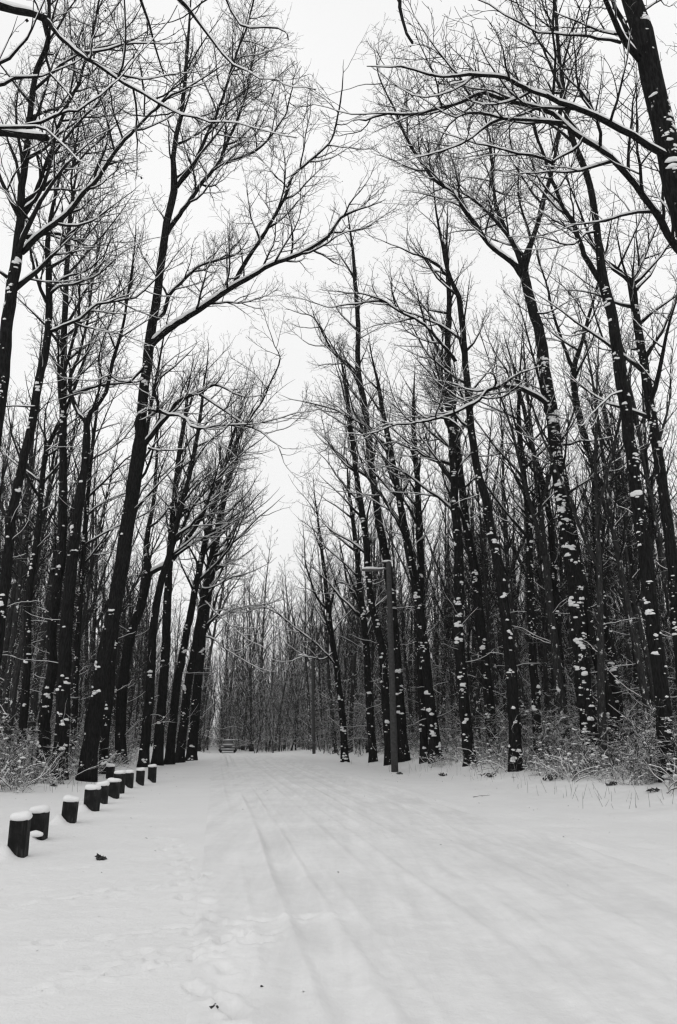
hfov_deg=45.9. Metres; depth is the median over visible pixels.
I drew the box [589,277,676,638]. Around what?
slim tree
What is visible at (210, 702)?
wood tree
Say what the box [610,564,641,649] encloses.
slim tree
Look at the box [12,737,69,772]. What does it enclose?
shrub
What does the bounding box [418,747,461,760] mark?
shrub
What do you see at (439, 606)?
slim tree
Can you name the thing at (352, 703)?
slim tree
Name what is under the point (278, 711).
sapling
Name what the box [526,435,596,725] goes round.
slim tree
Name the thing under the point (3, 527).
slim tree
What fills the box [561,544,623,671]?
slim tree
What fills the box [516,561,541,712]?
slim tree
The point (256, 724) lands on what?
sapling
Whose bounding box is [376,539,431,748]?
slim tree
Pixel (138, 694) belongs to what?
slim tree
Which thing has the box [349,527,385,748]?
slim tree
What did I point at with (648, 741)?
shrub
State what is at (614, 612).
slim tree
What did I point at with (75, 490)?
slim tree
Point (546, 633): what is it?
slim tree
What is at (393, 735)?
street lamp
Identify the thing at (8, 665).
slim tree
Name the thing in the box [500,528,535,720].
slim tree
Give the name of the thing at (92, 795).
bollard
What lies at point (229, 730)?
thicket
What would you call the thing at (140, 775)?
bollard
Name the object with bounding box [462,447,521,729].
slim tree
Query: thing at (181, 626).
wood tree
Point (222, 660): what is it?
wood tree
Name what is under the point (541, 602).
slim tree
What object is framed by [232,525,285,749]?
wood tree
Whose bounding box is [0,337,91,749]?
slim tree
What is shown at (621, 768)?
shrub
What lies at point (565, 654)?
slim tree
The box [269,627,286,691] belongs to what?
wood tree
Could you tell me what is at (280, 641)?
wood tree
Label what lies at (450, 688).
sapling
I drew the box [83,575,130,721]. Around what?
slim tree
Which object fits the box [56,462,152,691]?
slim tree
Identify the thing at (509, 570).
slim tree
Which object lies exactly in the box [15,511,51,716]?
slim tree
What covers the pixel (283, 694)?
wood tree
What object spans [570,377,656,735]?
slim tree
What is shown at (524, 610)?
slim tree
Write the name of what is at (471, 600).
slim tree
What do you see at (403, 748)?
bare tree
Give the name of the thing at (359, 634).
slim tree
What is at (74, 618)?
slim tree
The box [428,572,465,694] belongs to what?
slim tree
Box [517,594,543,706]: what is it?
wood tree
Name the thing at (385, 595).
slim tree
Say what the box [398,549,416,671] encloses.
wood tree
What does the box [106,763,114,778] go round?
bollard
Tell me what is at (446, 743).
shrub
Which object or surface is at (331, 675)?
wood tree
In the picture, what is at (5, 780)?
shrub
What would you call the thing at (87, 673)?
slim tree
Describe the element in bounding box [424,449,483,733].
slim tree
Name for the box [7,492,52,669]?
slim tree
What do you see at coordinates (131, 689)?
slim tree
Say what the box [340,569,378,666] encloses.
slim tree
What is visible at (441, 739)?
shrub
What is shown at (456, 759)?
shrub
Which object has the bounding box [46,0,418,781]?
bare tree
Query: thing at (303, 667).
wood tree
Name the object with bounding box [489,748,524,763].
shrub
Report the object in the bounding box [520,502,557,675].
slim tree
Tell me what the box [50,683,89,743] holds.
sapling
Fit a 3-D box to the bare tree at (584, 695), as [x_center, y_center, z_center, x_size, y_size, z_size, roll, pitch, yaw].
[5.229,-8.155,36.368,13.860,38.138,10.298,8,-18,-27]
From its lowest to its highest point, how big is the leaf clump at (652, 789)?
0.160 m
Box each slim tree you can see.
[0,296,58,724]
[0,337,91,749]
[0,375,107,748]
[0,377,38,549]
[0,377,55,743]
[0,424,56,586]
[0,446,49,732]
[0,459,82,733]
[0,473,28,717]
[1,403,23,554]
[1,418,92,682]
[3,349,129,752]
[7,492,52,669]
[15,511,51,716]
[16,453,120,737]
[27,481,49,715]
[30,446,82,731]
[32,549,49,669]
[38,463,125,729]
[38,544,78,688]
[45,460,122,711]
[54,444,116,734]
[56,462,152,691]
[67,416,126,696]
[67,446,139,717]
[72,496,135,700]
[77,535,96,724]
[80,568,103,720]
[83,513,116,699]
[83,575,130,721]
[88,542,123,656]
[90,521,138,627]
[97,537,149,661]
[98,450,182,744]
[99,576,150,697]
[101,551,137,734]
[106,582,150,738]
[111,485,144,746]
[111,486,166,688]
[119,538,141,729]
[119,547,157,711]
[126,566,157,728]
[126,595,149,737]
[126,596,176,747]
[126,601,151,740]
[127,556,161,738]
[130,532,183,692]
[130,593,173,746]
[135,633,161,742]
[293,557,341,749]
[299,582,324,746]
[305,586,326,748]
[310,535,346,753]
[311,600,330,741]
[312,483,367,751]
[318,575,356,715]
[324,570,359,730]
[324,603,350,731]
[326,551,361,726]
[332,598,365,730]
[336,539,391,736]
[337,585,365,739]
[338,552,401,694]
[339,616,358,721]
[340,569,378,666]
[343,541,388,745]
[344,477,413,714]
[344,551,369,709]
[347,485,392,752]
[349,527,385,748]
[351,540,385,718]
[354,575,372,700]
[363,499,407,711]
[365,488,402,725]
[365,500,408,733]
[366,536,407,633]
[376,452,447,734]
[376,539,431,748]
[376,590,410,723]
[379,565,409,662]
[383,530,415,741]
[395,550,413,715]
[397,526,442,725]
[398,492,438,703]
[398,552,432,726]
[398,586,414,707]
[399,537,439,633]
[399,570,439,685]
[402,502,446,733]
[404,456,499,733]
[408,482,453,719]
[414,554,450,733]
[416,549,440,656]
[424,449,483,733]
[425,395,509,733]
[425,443,501,708]
[425,557,450,689]
[426,544,446,708]
[427,530,464,727]
[428,435,507,737]
[428,556,450,697]
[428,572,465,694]
[430,488,502,715]
[431,516,480,733]
[431,531,467,717]
[435,492,502,726]
[436,551,466,707]
[437,524,470,700]
[438,517,503,725]
[439,496,503,733]
[440,509,502,674]
[446,464,528,705]
[450,552,471,678]
[451,452,505,749]
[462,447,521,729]
[463,538,503,715]
[467,303,595,755]
[472,365,578,748]
[472,441,573,740]
[473,461,543,735]
[473,512,502,718]
[476,526,550,718]
[488,461,572,720]
[488,547,528,653]
[491,455,529,701]
[491,533,504,664]
[492,518,516,704]
[492,608,505,698]
[495,457,578,735]
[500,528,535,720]
[504,509,540,689]
[507,456,578,720]
[511,311,650,767]
[512,436,578,721]
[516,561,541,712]
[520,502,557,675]
[521,499,568,737]
[522,575,541,656]
[523,542,559,705]
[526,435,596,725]
[526,486,573,707]
[533,483,595,696]
[546,472,612,626]
[546,505,573,703]
[549,271,657,759]
[552,501,596,734]
[554,348,638,738]
[558,440,628,720]
[558,442,645,738]
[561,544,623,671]
[564,450,613,690]
[569,425,641,734]
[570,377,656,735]
[573,312,676,730]
[575,480,641,740]
[579,462,668,741]
[580,500,623,691]
[584,457,656,670]
[584,479,629,663]
[584,492,643,728]
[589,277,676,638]
[589,535,641,701]
[591,437,660,689]
[595,584,621,686]
[597,372,676,697]
[598,368,676,643]
[601,458,674,687]
[605,494,658,686]
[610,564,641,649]
[617,414,676,655]
[637,491,676,733]
[643,559,671,701]
[654,523,676,700]
[654,541,669,639]
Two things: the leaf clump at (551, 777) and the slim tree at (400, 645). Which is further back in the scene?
the slim tree at (400, 645)
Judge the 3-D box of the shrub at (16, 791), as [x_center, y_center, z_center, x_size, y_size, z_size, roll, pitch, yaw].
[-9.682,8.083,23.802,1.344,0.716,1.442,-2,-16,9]
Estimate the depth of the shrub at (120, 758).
45.21 m
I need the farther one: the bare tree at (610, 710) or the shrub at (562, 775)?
the bare tree at (610, 710)
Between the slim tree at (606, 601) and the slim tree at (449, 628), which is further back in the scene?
the slim tree at (449, 628)
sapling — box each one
[10,619,45,725]
[13,603,42,699]
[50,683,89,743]
[54,621,113,741]
[126,701,141,736]
[246,694,258,748]
[247,664,271,749]
[248,703,264,750]
[256,695,299,751]
[257,700,293,744]
[260,688,273,750]
[270,683,292,747]
[272,689,306,749]
[317,662,334,738]
[355,659,364,719]
[373,676,381,721]
[433,639,459,739]
[475,669,507,735]
[496,649,542,724]
[521,628,543,718]
[522,651,551,722]
[562,615,594,717]
[645,618,674,668]
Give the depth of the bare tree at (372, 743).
52.19 m
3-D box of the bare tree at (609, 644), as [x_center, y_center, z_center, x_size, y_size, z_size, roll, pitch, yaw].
[11.091,-3.432,37.656,7.048,29.568,5.428,0,-16,0]
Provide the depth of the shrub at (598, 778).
24.15 m
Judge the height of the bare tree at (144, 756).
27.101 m
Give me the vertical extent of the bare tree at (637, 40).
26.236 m
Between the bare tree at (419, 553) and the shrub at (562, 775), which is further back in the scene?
the bare tree at (419, 553)
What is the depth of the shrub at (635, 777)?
23.00 m
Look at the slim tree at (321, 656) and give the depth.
95.63 m
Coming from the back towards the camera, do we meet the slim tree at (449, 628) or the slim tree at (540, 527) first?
the slim tree at (449, 628)
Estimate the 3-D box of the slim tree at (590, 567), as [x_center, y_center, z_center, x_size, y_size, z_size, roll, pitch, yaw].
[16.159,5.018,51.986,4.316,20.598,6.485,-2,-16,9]
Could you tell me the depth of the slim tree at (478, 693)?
45.33 m
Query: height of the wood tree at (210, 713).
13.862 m
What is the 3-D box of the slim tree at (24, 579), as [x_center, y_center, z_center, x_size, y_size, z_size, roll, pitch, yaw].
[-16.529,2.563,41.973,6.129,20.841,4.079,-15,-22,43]
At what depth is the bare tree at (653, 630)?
26.26 m
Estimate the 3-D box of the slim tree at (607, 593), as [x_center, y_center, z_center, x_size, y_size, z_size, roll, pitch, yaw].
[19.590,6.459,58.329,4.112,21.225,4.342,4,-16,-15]
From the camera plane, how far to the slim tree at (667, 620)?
60.41 m
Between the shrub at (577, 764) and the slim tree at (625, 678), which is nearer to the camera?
the shrub at (577, 764)
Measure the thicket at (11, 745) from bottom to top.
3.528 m
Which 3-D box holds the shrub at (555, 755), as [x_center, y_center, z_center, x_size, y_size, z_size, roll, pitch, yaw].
[8.771,9.168,30.428,3.595,2.035,3.351,11,-19,-34]
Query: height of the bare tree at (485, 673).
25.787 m
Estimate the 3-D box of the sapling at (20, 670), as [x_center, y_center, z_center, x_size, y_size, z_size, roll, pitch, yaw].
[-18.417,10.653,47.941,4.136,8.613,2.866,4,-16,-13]
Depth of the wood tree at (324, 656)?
127.17 m
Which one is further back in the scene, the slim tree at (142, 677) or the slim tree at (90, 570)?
the slim tree at (142, 677)
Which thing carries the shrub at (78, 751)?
on the ground at (110, 938)
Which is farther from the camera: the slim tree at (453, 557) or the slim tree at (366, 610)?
the slim tree at (366, 610)
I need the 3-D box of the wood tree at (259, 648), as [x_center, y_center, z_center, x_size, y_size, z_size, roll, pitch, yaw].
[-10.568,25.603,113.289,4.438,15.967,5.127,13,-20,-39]
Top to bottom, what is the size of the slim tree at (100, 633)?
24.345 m
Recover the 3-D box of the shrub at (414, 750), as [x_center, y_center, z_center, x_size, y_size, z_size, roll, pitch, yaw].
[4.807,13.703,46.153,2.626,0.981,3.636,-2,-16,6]
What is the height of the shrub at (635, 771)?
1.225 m
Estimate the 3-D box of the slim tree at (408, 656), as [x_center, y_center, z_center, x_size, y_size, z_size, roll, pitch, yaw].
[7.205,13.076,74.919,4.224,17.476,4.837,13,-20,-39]
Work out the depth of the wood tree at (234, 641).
154.11 m
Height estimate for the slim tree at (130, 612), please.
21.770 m
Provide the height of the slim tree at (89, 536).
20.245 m
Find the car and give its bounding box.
[219,739,236,752]
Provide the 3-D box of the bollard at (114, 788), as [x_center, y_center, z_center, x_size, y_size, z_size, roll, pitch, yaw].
[-6.359,7.978,22.592,0.391,0.911,0.399,1,-16,-4]
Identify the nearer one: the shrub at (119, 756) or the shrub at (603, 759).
the shrub at (603, 759)
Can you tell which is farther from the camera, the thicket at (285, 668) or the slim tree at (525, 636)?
the thicket at (285, 668)
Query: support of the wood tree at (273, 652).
on the ground at (110, 938)
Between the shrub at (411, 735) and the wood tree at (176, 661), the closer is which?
the shrub at (411, 735)
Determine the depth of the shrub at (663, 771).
21.63 m
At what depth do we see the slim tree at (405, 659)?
61.12 m
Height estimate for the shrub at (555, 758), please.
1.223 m
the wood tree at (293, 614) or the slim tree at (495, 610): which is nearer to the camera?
the slim tree at (495, 610)
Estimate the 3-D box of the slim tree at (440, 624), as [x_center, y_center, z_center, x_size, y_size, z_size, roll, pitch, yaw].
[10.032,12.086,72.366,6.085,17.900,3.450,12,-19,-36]
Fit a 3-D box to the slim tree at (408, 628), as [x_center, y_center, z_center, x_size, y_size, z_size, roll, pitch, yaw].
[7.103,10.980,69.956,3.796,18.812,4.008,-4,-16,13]
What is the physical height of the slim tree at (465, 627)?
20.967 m
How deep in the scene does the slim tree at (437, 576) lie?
69.58 m
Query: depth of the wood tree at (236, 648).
124.71 m
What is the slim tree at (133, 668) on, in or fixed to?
on the ground at (110, 938)
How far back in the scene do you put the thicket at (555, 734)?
31.22 m
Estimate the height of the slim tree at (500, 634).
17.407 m
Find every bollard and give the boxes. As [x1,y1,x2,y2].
[7,811,32,857]
[29,805,49,839]
[61,795,79,822]
[84,784,100,811]
[96,780,109,803]
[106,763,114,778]
[107,778,121,798]
[114,770,125,793]
[125,770,134,787]
[136,767,145,785]
[148,764,156,782]
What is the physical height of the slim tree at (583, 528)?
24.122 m
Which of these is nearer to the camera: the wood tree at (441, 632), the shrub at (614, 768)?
the shrub at (614, 768)
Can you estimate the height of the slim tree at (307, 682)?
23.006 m
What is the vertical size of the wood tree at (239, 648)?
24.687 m
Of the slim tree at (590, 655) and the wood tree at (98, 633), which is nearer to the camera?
the slim tree at (590, 655)
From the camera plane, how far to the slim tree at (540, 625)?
69.76 m
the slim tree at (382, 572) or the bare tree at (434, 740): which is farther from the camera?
the slim tree at (382, 572)
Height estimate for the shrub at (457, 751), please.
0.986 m
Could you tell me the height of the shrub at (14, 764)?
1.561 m
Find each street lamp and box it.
[298,654,315,753]
[361,560,397,771]
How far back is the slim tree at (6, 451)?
55.43 m
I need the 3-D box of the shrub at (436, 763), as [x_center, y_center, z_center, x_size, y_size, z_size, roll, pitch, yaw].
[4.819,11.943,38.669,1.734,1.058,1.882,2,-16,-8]
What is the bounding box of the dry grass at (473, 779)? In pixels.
[22,755,674,807]
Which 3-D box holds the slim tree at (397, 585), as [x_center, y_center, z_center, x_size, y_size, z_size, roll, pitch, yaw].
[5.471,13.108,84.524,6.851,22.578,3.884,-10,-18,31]
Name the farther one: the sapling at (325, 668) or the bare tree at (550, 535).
the sapling at (325, 668)
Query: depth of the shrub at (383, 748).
52.57 m
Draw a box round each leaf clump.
[95,853,106,860]
[542,774,562,780]
[605,781,616,785]
[646,787,659,791]
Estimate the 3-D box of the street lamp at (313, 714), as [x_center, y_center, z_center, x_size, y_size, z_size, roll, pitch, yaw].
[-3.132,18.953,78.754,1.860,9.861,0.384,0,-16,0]
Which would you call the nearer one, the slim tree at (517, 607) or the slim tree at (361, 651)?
the slim tree at (517, 607)
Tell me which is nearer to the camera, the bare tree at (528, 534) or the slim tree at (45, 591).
the bare tree at (528, 534)
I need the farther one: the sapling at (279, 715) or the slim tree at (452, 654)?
the sapling at (279, 715)
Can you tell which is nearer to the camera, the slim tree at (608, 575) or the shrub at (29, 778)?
the shrub at (29, 778)
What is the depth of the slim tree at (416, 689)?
63.47 m
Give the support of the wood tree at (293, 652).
on the ground at (110, 938)
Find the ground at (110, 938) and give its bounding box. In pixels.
[0,741,676,1023]
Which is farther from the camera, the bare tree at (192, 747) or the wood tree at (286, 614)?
the wood tree at (286, 614)
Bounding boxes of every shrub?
[0,741,51,789]
[0,749,63,790]
[0,750,60,782]
[0,779,33,793]
[2,768,46,785]
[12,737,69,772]
[24,768,67,783]
[27,743,98,783]
[32,771,64,783]
[53,739,118,778]
[68,730,131,774]
[98,744,135,767]
[109,729,139,751]
[110,742,150,763]
[110,748,136,765]
[376,727,408,752]
[376,740,416,755]
[407,729,418,748]
[408,741,428,756]
[414,730,459,748]
[417,750,450,767]
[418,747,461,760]
[434,751,460,761]
[440,736,461,753]
[442,743,477,757]
[446,746,497,762]
[451,717,530,758]
[452,733,507,766]
[456,751,503,772]
[479,729,559,772]
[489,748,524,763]
[494,746,557,772]
[521,749,579,775]
[522,730,592,771]
[523,737,624,771]
[529,736,629,781]
[531,755,582,776]
[539,746,573,770]
[543,757,611,776]
[549,769,577,779]
[571,748,626,771]
[587,761,636,782]
[591,758,630,772]
[597,753,658,784]
[601,748,656,778]
[604,744,649,779]
[614,725,655,769]
[617,722,676,765]
[634,763,657,782]
[640,751,676,793]
[645,757,676,779]
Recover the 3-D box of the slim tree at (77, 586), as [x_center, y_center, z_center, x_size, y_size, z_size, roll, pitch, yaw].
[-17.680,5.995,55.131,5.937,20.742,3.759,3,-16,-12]
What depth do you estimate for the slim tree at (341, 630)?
89.19 m
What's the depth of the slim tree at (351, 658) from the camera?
77.88 m
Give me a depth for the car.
94.28 m
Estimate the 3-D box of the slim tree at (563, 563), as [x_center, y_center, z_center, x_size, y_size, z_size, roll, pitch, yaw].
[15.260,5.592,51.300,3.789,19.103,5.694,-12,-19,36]
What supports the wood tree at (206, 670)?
on the ground at (110, 938)
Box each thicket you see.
[0,709,140,782]
[4,562,151,741]
[129,620,573,752]
[132,611,661,747]
[289,651,502,755]
[322,528,676,751]
[347,695,676,785]
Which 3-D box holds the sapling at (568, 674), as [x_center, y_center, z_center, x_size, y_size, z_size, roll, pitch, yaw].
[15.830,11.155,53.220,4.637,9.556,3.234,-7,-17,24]
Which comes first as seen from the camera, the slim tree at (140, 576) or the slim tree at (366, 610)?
the slim tree at (140, 576)
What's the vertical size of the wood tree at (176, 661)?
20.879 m
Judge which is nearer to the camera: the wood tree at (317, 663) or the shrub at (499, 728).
the shrub at (499, 728)
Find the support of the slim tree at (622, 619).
on the ground at (110, 938)
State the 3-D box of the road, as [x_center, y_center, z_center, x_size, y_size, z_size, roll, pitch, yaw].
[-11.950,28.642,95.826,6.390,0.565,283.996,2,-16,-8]
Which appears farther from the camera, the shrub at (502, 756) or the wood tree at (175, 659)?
the wood tree at (175, 659)
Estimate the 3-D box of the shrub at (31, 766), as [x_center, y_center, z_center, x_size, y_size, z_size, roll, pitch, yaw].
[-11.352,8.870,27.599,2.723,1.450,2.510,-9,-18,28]
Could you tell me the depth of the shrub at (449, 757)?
39.93 m
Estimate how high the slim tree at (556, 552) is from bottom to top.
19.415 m
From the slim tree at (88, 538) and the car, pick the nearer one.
the slim tree at (88, 538)
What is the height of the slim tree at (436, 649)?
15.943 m
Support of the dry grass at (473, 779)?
on the ground at (110, 938)
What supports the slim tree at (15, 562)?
on the ground at (110, 938)
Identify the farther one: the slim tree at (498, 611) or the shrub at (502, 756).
the slim tree at (498, 611)
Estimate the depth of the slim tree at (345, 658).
76.15 m
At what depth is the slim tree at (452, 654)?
58.59 m
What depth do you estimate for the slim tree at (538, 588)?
47.82 m
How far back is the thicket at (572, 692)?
43.34 m
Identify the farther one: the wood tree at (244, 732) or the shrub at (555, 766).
the wood tree at (244, 732)
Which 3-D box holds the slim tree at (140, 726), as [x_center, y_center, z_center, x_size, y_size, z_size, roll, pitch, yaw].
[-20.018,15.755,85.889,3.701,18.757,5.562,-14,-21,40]
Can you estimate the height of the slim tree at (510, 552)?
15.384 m
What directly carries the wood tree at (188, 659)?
on the ground at (110, 938)
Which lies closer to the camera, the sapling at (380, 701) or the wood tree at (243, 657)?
the sapling at (380, 701)
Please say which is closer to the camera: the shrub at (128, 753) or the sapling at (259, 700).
the shrub at (128, 753)
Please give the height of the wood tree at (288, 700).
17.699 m
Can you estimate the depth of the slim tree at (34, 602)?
63.85 m
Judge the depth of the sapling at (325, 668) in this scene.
92.87 m
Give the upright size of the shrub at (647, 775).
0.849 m
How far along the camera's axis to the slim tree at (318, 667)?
86.87 m
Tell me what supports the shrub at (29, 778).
on the ground at (110, 938)
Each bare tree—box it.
[0,0,259,449]
[0,0,413,190]
[0,74,200,666]
[1,249,141,764]
[3,119,161,774]
[7,177,182,779]
[36,347,177,765]
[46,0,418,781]
[98,273,206,773]
[114,369,275,764]
[136,330,272,766]
[150,321,263,765]
[161,357,265,764]
[165,410,294,762]
[178,396,296,760]
[204,458,392,761]
[262,179,415,762]
[275,140,545,771]
[288,0,676,253]
[295,428,406,762]
[298,335,402,765]
[304,309,448,763]
[314,5,645,768]
[354,295,497,752]
[355,181,493,766]
[360,0,676,239]
[364,344,463,763]
[437,317,578,756]
[452,0,676,782]
[476,304,590,715]
[494,270,649,765]
[496,175,638,751]
[500,111,676,697]
[555,355,676,744]
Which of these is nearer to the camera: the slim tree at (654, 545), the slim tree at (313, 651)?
the slim tree at (654, 545)
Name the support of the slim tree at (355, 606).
on the ground at (110, 938)
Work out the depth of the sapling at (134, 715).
79.41 m
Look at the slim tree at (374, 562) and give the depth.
62.73 m
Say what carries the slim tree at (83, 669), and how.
on the ground at (110, 938)
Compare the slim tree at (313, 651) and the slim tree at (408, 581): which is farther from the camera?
the slim tree at (313, 651)
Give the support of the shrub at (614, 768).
on the ground at (110, 938)
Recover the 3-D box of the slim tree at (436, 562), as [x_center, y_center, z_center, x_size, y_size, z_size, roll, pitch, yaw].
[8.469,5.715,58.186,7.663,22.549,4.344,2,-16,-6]
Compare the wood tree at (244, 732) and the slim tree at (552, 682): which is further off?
the wood tree at (244, 732)
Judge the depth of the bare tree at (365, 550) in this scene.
47.94 m
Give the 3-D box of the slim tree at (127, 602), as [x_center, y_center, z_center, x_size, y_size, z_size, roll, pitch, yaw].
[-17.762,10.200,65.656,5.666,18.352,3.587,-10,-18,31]
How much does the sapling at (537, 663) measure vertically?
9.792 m
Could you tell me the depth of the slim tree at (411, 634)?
65.88 m
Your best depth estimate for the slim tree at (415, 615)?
58.00 m
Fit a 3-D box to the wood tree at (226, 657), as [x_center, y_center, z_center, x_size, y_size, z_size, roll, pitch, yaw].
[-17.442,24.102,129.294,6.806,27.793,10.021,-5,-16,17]
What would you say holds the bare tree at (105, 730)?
on the ground at (110, 938)
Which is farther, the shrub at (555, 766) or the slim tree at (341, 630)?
the slim tree at (341, 630)
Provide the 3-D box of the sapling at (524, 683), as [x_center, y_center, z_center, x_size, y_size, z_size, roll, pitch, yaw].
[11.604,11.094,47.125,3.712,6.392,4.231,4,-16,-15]
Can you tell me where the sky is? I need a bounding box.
[0,0,676,738]
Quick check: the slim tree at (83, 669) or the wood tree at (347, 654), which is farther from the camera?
the wood tree at (347, 654)
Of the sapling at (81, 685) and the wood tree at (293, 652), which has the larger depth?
the wood tree at (293, 652)
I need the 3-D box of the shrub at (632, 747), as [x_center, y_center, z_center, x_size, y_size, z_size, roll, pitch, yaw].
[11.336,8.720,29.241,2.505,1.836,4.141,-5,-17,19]
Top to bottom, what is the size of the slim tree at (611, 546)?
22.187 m
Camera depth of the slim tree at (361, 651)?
95.02 m
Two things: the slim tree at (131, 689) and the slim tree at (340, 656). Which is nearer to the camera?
the slim tree at (131, 689)
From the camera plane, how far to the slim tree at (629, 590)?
46.43 m
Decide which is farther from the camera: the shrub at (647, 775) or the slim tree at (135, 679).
the slim tree at (135, 679)
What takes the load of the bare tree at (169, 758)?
on the ground at (110, 938)
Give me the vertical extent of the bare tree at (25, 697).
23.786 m
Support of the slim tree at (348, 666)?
on the ground at (110, 938)
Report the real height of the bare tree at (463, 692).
30.892 m
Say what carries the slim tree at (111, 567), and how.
on the ground at (110, 938)
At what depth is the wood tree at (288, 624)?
117.85 m
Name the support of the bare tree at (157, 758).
on the ground at (110, 938)
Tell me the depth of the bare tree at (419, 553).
45.19 m
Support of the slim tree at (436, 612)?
on the ground at (110, 938)
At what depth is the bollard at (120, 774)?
24.65 m
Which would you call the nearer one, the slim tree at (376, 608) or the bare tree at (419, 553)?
the bare tree at (419, 553)
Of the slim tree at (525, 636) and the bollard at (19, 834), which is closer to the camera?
the bollard at (19, 834)
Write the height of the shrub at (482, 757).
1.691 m
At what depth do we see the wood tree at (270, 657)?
135.50 m
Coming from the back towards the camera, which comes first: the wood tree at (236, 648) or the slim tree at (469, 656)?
the wood tree at (236, 648)
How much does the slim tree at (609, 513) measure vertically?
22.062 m
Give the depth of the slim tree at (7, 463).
41.19 m
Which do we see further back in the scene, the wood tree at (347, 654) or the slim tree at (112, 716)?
the wood tree at (347, 654)
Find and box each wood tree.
[81,614,91,718]
[89,580,126,671]
[133,603,180,731]
[150,629,175,743]
[151,585,192,748]
[152,598,183,718]
[166,608,195,744]
[171,599,214,677]
[176,516,241,750]
[181,611,206,743]
[187,630,219,739]
[201,657,224,749]
[205,657,217,744]
[209,632,236,746]
[210,576,253,737]
[210,589,245,740]
[211,595,242,744]
[215,616,249,747]
[218,565,280,748]
[219,567,277,747]
[222,604,255,733]
[222,606,248,718]
[229,572,276,750]
[230,613,259,739]
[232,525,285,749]
[234,618,269,747]
[240,598,284,743]
[251,639,280,748]
[256,609,286,696]
[261,600,306,750]
[268,550,324,738]
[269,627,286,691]
[273,622,303,748]
[273,642,290,720]
[274,561,318,726]
[274,591,315,747]
[274,610,291,717]
[278,573,319,676]
[280,577,323,736]
[288,579,337,687]
[298,618,321,706]
[306,627,332,705]
[308,614,334,698]
[316,647,342,722]
[332,623,346,692]
[335,603,358,704]
[364,527,406,619]
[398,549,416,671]
[409,564,443,673]
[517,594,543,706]
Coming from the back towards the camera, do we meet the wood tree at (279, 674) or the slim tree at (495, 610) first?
the wood tree at (279, 674)
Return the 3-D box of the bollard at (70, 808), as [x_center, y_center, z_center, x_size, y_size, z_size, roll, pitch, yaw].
[-5.455,6.213,16.237,0.334,0.903,0.326,2,-16,-9]
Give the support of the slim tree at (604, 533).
on the ground at (110, 938)
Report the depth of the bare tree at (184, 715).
54.05 m
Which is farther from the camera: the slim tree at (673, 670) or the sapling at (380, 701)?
the sapling at (380, 701)
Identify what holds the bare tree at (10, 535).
on the ground at (110, 938)
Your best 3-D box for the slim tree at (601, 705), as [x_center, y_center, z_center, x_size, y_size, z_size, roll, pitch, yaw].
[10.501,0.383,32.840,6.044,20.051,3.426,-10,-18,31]
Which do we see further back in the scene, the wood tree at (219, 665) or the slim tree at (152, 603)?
the wood tree at (219, 665)
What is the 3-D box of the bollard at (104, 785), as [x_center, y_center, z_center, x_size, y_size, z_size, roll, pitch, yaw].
[-6.147,7.463,20.781,0.331,0.933,0.325,1,-16,-4]
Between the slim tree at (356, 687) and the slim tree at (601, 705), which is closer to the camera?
the slim tree at (601, 705)
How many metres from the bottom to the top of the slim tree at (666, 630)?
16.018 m
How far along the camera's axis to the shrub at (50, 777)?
27.98 m
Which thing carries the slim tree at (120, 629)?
on the ground at (110, 938)
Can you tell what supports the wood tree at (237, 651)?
on the ground at (110, 938)
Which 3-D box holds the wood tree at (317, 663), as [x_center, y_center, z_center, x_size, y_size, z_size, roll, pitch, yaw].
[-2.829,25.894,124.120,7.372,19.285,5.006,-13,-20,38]
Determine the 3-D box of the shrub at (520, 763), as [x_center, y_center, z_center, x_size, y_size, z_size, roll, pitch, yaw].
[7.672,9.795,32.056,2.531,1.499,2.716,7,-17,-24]
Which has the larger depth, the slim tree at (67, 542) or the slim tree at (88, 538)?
the slim tree at (88, 538)
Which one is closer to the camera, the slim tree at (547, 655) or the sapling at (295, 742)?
the slim tree at (547, 655)
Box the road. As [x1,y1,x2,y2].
[186,748,676,1023]
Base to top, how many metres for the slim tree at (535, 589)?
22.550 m
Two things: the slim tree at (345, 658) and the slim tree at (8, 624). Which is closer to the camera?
the slim tree at (8, 624)
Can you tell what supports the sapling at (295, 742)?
on the ground at (110, 938)
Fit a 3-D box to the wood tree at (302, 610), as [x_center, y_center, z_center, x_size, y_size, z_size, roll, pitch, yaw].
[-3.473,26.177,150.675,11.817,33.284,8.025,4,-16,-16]
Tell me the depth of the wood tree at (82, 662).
79.85 m
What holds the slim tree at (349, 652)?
on the ground at (110, 938)
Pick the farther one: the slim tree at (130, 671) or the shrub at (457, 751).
the slim tree at (130, 671)
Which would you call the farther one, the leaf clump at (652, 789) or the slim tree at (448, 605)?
the slim tree at (448, 605)
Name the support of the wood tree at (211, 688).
on the ground at (110, 938)
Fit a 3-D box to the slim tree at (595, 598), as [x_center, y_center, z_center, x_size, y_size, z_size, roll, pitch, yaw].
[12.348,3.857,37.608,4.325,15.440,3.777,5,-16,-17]
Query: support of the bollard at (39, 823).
on the ground at (110, 938)
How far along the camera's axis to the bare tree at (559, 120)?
21.25 m
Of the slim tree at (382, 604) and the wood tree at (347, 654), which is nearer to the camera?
the slim tree at (382, 604)
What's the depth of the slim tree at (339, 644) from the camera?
92.96 m
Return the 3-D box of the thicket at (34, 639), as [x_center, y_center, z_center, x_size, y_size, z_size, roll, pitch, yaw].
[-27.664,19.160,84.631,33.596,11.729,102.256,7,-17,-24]
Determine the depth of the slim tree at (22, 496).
47.49 m
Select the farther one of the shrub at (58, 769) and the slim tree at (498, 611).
the slim tree at (498, 611)
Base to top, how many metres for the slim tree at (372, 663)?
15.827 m
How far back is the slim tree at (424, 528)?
73.93 m
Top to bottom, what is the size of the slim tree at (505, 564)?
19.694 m
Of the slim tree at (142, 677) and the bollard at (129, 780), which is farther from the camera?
the slim tree at (142, 677)
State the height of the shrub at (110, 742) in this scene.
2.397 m

